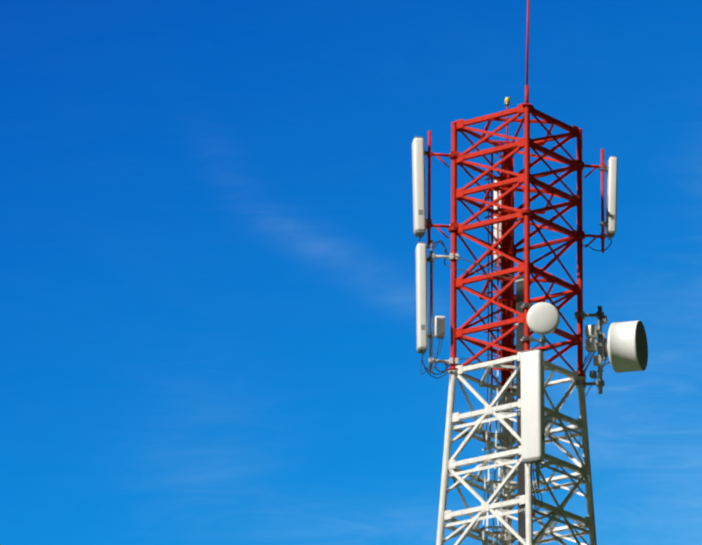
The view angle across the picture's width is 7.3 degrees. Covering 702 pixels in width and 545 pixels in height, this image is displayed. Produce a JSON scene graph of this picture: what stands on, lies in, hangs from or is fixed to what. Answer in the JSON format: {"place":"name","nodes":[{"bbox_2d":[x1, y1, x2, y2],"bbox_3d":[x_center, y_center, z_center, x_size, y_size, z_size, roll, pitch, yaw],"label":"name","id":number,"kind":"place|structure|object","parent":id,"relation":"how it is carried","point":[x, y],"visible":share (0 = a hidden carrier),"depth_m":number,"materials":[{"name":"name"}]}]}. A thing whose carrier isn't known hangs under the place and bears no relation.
{"place":"outdoors","nodes":[
{"label":"outdoors","id":0,"kind":"place"},
{"bbox_2d":[0,0,701,544],"label":"sky","id":1,"kind":"structure","parent":0,"point":[208,241],"materials":[{"name":"blue"}]},
{"bbox_3d":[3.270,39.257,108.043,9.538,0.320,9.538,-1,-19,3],"label":"foundation slab","id":2,"kind":"object","parent":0,"visible":0},
{"bbox_2d":[436,103,596,544],"bbox_3d":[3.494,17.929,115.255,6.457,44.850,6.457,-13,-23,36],"label":"lattice tower","id":3,"kind":"structure","parent":2,"relation":"on","point":[526,215],"depth_m":120.58,"materials":[{"name":"red metal"}]},
{"bbox_2d":[412,131,458,245],"bbox_3d":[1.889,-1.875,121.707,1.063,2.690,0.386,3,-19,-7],"label":"sector antenna","id":4,"kind":"object","parent":3,"relation":"attached to","point":[420,220],"visible":0.96,"depth_m":121.53,"materials":[{"name":"white plastic"}]},
{"bbox_2d":[415,240,459,372],"bbox_3d":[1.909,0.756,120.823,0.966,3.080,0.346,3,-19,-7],"label":"sector antenna","id":5,"kind":"object","parent":3,"relation":"attached to","point":[422,334],"visible":1,"depth_m":120.71,"materials":[{"name":"white plastic"}]},
{"bbox_2d":[433,316,444,339],"bbox_3d":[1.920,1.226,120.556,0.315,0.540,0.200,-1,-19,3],"label":"remote radio unit","id":6,"kind":"object","parent":5,"relation":"attached to","point":[439,322],"visible":0.94,"depth_m":120.48,"materials":[{"name":"white plastic"}]},
{"bbox_2d":[480,153,514,544],"bbox_3d":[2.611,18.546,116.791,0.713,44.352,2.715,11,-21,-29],"label":"caged ladder","id":7,"kind":"object","parent":3,"relation":"attached to","point":[490,447],"visible":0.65,"depth_m":121.53,"materials":[{"name":"red metal"}]},
{"bbox_2d":[494,180,500,266],"bbox_3d":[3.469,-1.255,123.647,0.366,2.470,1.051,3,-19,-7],"label":"sector antenna","id":8,"kind":"object","parent":3,"relation":"attached to","point":[495,225],"visible":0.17,"depth_m":123.86,"materials":[{"name":"white plastic"}]},
{"bbox_2d":[505,97,509,140],"bbox_3d":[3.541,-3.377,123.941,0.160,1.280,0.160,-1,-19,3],"label":"obstruction light","id":9,"kind":"object","parent":3,"relation":"on","point":[507,101],"visible":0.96,"depth_m":124.04,"materials":[{"name":"yellow glass"}]},
{"bbox_2d":[419,237,611,544],"bbox_3d":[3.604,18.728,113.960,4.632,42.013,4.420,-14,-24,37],"label":"cables","id":10,"kind":"object","parent":3,"relation":"attached to","point":[519,280],"visible":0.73,"depth_m":119.34,"materials":[{"name":"black rubber"}]},
{"bbox_2d":[522,0,531,107],"bbox_3d":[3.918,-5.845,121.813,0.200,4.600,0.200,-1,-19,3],"label":"lightning rod","id":11,"kind":"object","parent":3,"relation":"on","point":[527,85],"visible":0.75,"depth_m":121.40,"materials":[{"name":"red paint"}]},
{"bbox_2d":[520,349,544,483],"bbox_3d":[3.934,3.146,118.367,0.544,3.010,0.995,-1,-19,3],"label":"sector antenna","id":12,"kind":"object","parent":3,"relation":"attached to","point":[532,412],"visible":1,"depth_m":118.02,"materials":[{"name":"white plastic"}]},
{"bbox_2d":[521,302,559,346],"bbox_3d":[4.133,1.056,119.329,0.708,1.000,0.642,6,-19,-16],"label":"microwave dish","id":13,"kind":"object","parent":3,"relation":"attached to","point":[543,319],"visible":1,"depth_m":119.12,"materials":[{"name":"white plastic"}]},
{"bbox_2d":[575,149,617,252],"bbox_3d":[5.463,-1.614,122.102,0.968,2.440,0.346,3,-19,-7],"label":"sector antenna","id":14,"kind":"object","parent":3,"relation":"attached to","point":[611,168],"visible":0.85,"depth_m":122.05,"materials":[{"name":"white plastic"}]},
{"bbox_2d":[574,306,647,393],"bbox_3d":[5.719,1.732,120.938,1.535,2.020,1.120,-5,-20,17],"label":"dish antenna","id":15,"kind":"object","parent":3,"relation":"attached to","point":[624,347],"visible":1,"depth_m":120.58,"materials":[{"name":"white metal"}]}
]}

